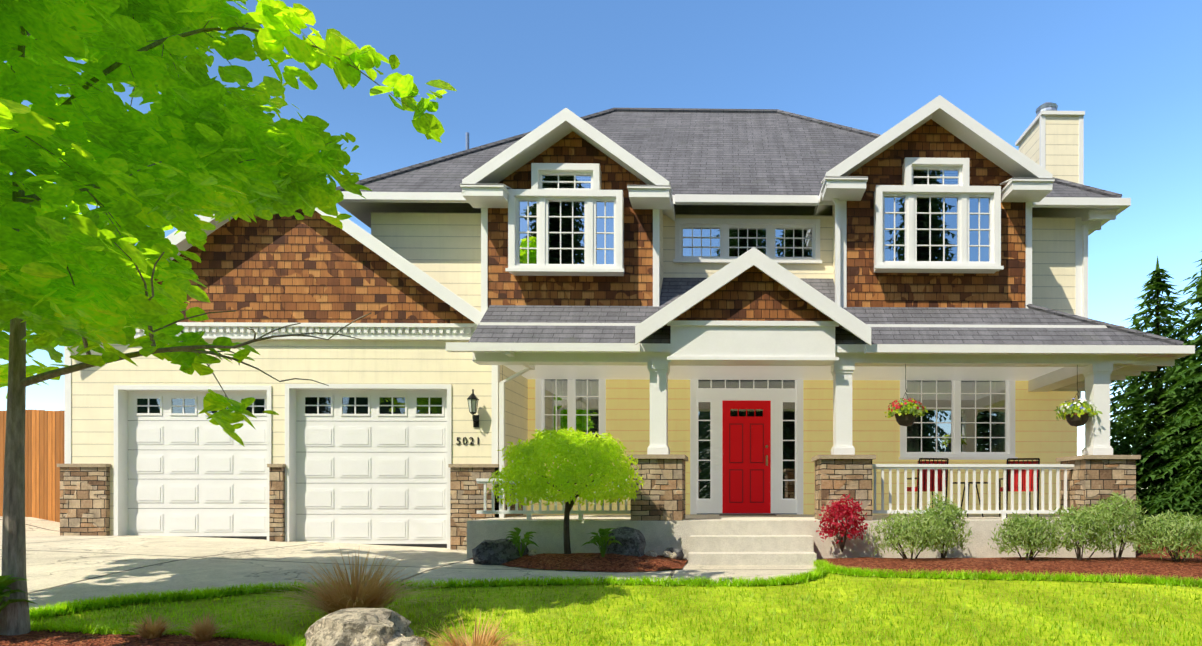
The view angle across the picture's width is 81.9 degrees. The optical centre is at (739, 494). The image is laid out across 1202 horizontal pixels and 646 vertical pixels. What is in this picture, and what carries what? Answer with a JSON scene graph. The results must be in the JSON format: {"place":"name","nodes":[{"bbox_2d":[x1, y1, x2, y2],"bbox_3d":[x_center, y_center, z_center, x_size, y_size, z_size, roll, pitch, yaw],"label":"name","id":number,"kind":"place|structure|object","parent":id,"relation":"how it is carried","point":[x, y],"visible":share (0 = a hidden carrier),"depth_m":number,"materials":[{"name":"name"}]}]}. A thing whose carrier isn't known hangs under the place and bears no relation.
{"place":"outdoors","nodes":[
{"label":"outdoors","id":0,"kind":"place"},
{"bbox_2d":[0,0,1201,455],"label":"sky","id":1,"kind":"structure","parent":0,"point":[1133,67],"materials":[{"name":"blue"}]},
{"bbox_2d":[29,559,1201,645],"bbox_3d":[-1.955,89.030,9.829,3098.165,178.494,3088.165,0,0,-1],"label":"ground","id":2,"kind":"structure","parent":0,"point":[702,598],"depth_m":6.49,"materials":[{"name":"green plant"}]},
{"bbox_2d":[0,409,63,521],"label":"fence","id":3,"kind":"object","parent":2,"relation":"on","point":[44,443],"visible":0.17,"depth_m":12.04,"materials":[{"name":"brown wood"}]},
{"bbox_2d":[0,629,284,645],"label":"mulch bed","id":4,"kind":"object","parent":2,"relation":"on","point":[44,637],"visible":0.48,"depth_m":5.23,"materials":[{"name":"brown wood"}]},
{"bbox_2d":[0,574,35,611],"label":"plant","id":5,"kind":"object","parent":4,"relation":"on","point":[5,581],"visible":0.9,"depth_m":5.18,"materials":[{"name":"green plant"}]},
{"bbox_2d":[116,613,180,638],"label":"ornamental grass","id":6,"kind":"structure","parent":4,"relation":"on","point":[150,630],"depth_m":5.31,"materials":[{"name":"brown plant"}]},
{"bbox_2d":[169,608,230,641],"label":"ornamental grass","id":7,"kind":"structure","parent":4,"relation":"on","point":[205,630],"depth_m":5.31,"materials":[{"name":"brown plant"}]},
{"bbox_2d":[0,0,456,635],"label":"tree","id":8,"kind":"object","parent":4,"relation":"on","point":[190,146],"visible":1,"depth_m":5.31,"materials":[{"name":"green plant"}]},
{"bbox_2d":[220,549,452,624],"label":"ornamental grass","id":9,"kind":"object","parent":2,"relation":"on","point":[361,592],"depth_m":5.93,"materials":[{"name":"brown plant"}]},
{"bbox_2d":[304,608,429,645],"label":"boulder","id":10,"kind":"object","parent":2,"relation":"on","point":[364,627],"visible":1,"depth_m":4.84,"materials":[{"name":"grey stone"}]},
{"bbox_2d":[0,516,815,608],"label":"driveway","id":11,"kind":"structure","parent":2,"relation":"on","point":[62,568],"depth_m":8.31,"materials":[{"name":"concrete"}]},
{"bbox_2d":[388,609,554,645],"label":"ornamental grass","id":12,"kind":"object","parent":2,"relation":"on","point":[486,639],"depth_m":4.95,"materials":[{"name":"beige plant"}]},
{"bbox_2d":[470,553,687,571],"bbox_3d":[-2.322,0.879,9.103,3.200,0.173,1.500,0,0,-1],"label":"mulch bed","id":13,"kind":"object","parent":2,"relation":"on","point":[610,562],"visible":0.77,"depth_m":8.74,"materials":[{"name":"brown wood"}]},
{"bbox_2d":[472,539,528,564],"bbox_3d":[-3.280,0.830,9.332,0.544,0.425,0.873,-8,-5,30],"label":"rock","id":14,"kind":"object","parent":13,"relation":"on","point":[494,552],"visible":0.73,"depth_m":9.04,"materials":[{"name":"grey stone"}]},
{"bbox_2d":[505,527,537,556],"bbox_3d":[-2.872,0.639,8.984,0.450,0.392,0.438,0,0,-1],"label":"bed plant","id":15,"kind":"object","parent":13,"relation":"on","point":[516,539],"visible":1,"depth_m":8.94,"materials":[{"name":"green plant"}]},
{"bbox_2d":[528,550,536,555],"bbox_3d":[-2.845,0.813,9.308,0.115,0.098,0.156,-8,-1,3],"label":"cobble","id":16,"kind":"object","parent":13,"relation":"on","point":[532,552],"visible":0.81,"depth_m":9.27,"materials":[{"name":"grey stone"}]},
{"bbox_2d":[486,427,644,553],"bbox_3d":[-2.291,-0.029,9.194,2.047,1.831,1.819,0,0,-1],"label":"ornamental tree","id":17,"kind":"object","parent":13,"relation":"on","point":[600,455],"depth_m":8.73,"materials":[{"name":"green plant"}]},
{"bbox_2d":[582,528,622,556],"bbox_3d":[-1.810,0.641,8.865,0.449,0.408,0.482,0,0,-30],"label":"bed plant","id":18,"kind":"object","parent":13,"relation":"on","point":[604,534],"visible":0.94,"depth_m":8.84,"materials":[{"name":"green plant"}]},
{"bbox_2d":[601,527,645,556],"bbox_3d":[-1.579,0.744,9.249,0.681,0.606,0.557,0,0,10],"label":"rock","id":19,"kind":"object","parent":13,"relation":"on","point":[632,541],"visible":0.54,"depth_m":9.03,"materials":[{"name":"grey stone"}]},
{"bbox_2d":[645,550,657,556],"bbox_3d":[-1.190,0.823,9.129,0.155,0.130,0.175,0,0,18],"label":"cobble","id":20,"kind":"object","parent":13,"relation":"on","point":[652,553],"visible":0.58,"depth_m":9.09,"materials":[{"name":"grey stone"}]},
{"bbox_2d":[662,551,670,556],"bbox_3d":[-0.995,0.821,9.296,0.132,0.094,0.116,2,-2,-43],"label":"cobble","id":21,"kind":"object","parent":13,"relation":"on","point":[666,554],"visible":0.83,"depth_m":9.25,"materials":[{"name":"grey stone"}]},
{"bbox_2d":[669,552,676,558],"bbox_3d":[-0.887,0.821,9.053,0.100,0.082,0.130,-3,7,-1],"label":"cobble","id":22,"kind":"object","parent":13,"relation":"on","point":[673,555],"visible":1,"depth_m":9.01,"materials":[{"name":"beige stone"}]},
{"bbox_2d":[663,547,683,559],"bbox_3d":[-0.921,0.860,9.504,0.240,0.232,0.277,0,0,28],"label":"rock","id":23,"kind":"object","parent":13,"relation":"on","point":[679,553],"visible":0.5,"depth_m":9.44,"materials":[{"name":"grey stone"}]},
{"bbox_2d":[57,95,1194,564],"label":"house","id":24,"kind":"structure","parent":2,"relation":"on","point":[723,325],"depth_m":10.98,"materials":[{"name":"beige"}]},
{"bbox_2d":[128,391,266,539],"bbox_3d":[-8.881,-0.432,11.178,2.380,2.531,0.061,0,0,-1],"label":"garage door","id":25,"kind":"structure","parent":24,"relation":"attached to","point":[192,472],"depth_m":11.15,"materials":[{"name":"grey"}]},
{"bbox_2d":[296,390,446,547],"bbox_3d":[-6.056,-0.377,11.229,2.550,2.701,0.061,0,0,-1],"label":"garage door","id":26,"kind":"structure","parent":24,"relation":"attached to","point":[371,467],"depth_m":11.21,"materials":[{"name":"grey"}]},
{"bbox_2d":[456,437,478,443],"bbox_3d":[-4.449,-0.875,11.072,0.361,0.119,0.008,0,0,-1],"label":"house number","id":27,"kind":"object","parent":24,"relation":"attached to","point":[466,440],"visible":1,"depth_m":11.07,"materials":[{"name":"black metal"}]},
{"bbox_2d":[467,389,478,426],"bbox_3d":[-4.306,-1.400,10.982,0.156,0.605,0.270,0,0,-1],"label":"wall lantern","id":28,"kind":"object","parent":24,"relation":"attached to","point":[472,399],"depth_m":10.90,"materials":[{"name":"black metal"}]},
{"bbox_2d":[476,478,630,519],"bbox_3d":[-2.759,0.073,10.175,2.345,0.620,0.090,0,0,-1],"label":"porch railing","id":29,"kind":"object","parent":24,"relation":"on","point":[529,513],"visible":0.52,"depth_m":10.14,"materials":[{"name":"white wood"}]},
{"bbox_2d":[884,364,927,425],"bbox_3d":[2.529,-1.502,10.242,0.626,0.950,0.627,0,0,-1],"label":"hanging flower basket","id":30,"kind":"object","parent":24,"relation":"hanging from","point":[908,412],"visible":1,"depth_m":10.11,"materials":[{"name":"black metal"}]},
{"bbox_2d":[905,458,948,514],"bbox_3d":[3.077,-0.099,11.134,0.520,0.965,0.596,0,0,-9],"label":"porch chair","id":31,"kind":"object","parent":24,"relation":"on","point":[932,480],"visible":0.65,"depth_m":10.91,"materials":[{"name":"red metal"}]},
{"bbox_2d":[953,482,987,517],"bbox_3d":[3.869,0.091,11.336,0.600,0.587,0.600,0,0,-1],"label":"porch table","id":32,"kind":"object","parent":24,"relation":"on","point":[969,483],"visible":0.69,"depth_m":11.23,"materials":[{"name":"black metal"}]},
{"bbox_2d":[872,464,1074,519],"bbox_3d":[3.518,-0.037,10.289,3.150,0.840,0.090,0,0,-1],"label":"porch railing","id":33,"kind":"object","parent":24,"relation":"on","point":[989,467],"visible":0.92,"depth_m":10.27,"materials":[{"name":"white wood"}]},
{"bbox_2d":[999,458,1039,517],"bbox_3d":[4.615,-0.099,11.162,0.520,0.965,0.596,0,0,9],"label":"porch chair","id":34,"kind":"object","parent":24,"relation":"on","point":[1008,479],"visible":0.75,"depth_m":10.95,"materials":[{"name":"red metal"}]},
{"bbox_2d":[1054,365,1102,426],"bbox_3d":[5.127,-1.502,10.294,0.633,0.950,0.660,0,0,-1],"label":"hanging flower basket","id":35,"kind":"object","parent":24,"relation":"hanging from","point":[1079,413],"visible":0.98,"depth_m":10.16,"materials":[{"name":"black metal"}]},
{"bbox_2d":[817,529,1201,580],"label":"mulch bed","id":36,"kind":"object","parent":2,"relation":"on","point":[1148,564],"visible":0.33,"depth_m":8.53,"materials":[{"name":"brown wood"}]},
{"bbox_2d":[815,494,867,551],"bbox_3d":[1.435,0.404,9.543,0.732,0.829,0.671,0,0,-1],"label":"red maple","id":37,"kind":"object","parent":36,"relation":"on","point":[837,513],"visible":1,"depth_m":9.44,"materials":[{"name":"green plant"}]},
{"bbox_2d":[864,507,956,558],"bbox_3d":[2.279,0.568,9.119,1.205,0.825,1.103,0,0,-1],"label":"porch shrub","id":38,"kind":"object","parent":36,"relation":"on","point":[904,530],"visible":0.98,"depth_m":8.94,"materials":[{"name":"green plant"}]},
{"bbox_2d":[914,492,973,557],"bbox_3d":[2.800,0.482,9.365,0.838,1.039,0.777,0,0,-1],"label":"porch shrub","id":39,"kind":"object","parent":36,"relation":"on","point":[949,517],"visible":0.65,"depth_m":9.25,"materials":[{"name":"green plant"}]},
{"bbox_2d":[988,510,1058,559],"bbox_3d":[3.813,0.590,9.014,0.874,0.770,0.827,0,0,39],"label":"porch shrub","id":40,"kind":"object","parent":36,"relation":"on","point":[1020,528],"visible":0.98,"depth_m":8.86,"materials":[{"name":"green plant"}]},
{"bbox_2d":[1042,504,1119,560],"bbox_3d":[4.484,0.549,8.966,0.973,0.891,0.900,0,0,-1],"label":"porch shrub","id":41,"kind":"object","parent":36,"relation":"on","point":[1085,520],"visible":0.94,"depth_m":8.81,"materials":[{"name":"green plant"}]},
{"bbox_2d":[1085,492,1154,558],"bbox_3d":[5.150,0.489,9.162,0.963,1.049,0.826,0,0,-1],"label":"porch shrub","id":42,"kind":"object","parent":36,"relation":"on","point":[1122,510],"visible":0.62,"depth_m":9.01,"materials":[{"name":"green plant"}]},
{"bbox_2d":[1130,509,1201,561],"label":"porch shrub","id":43,"kind":"object","parent":36,"relation":"on","point":[1184,527],"visible":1,"depth_m":8.59,"materials":[{"name":"green plant"}]},
{"bbox_2d":[1110,256,1201,532],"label":"conifer","id":44,"kind":"object","parent":2,"relation":"on","point":[1120,444],"visible":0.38,"depth_m":14.83,"materials":[{"name":"green plant"}]},
{"bbox_2d":[1130,251,1201,534],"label":"conifer","id":45,"kind":"object","parent":2,"relation":"on","point":[1190,414],"visible":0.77,"depth_m":13.71,"materials":[{"name":"green plant"}]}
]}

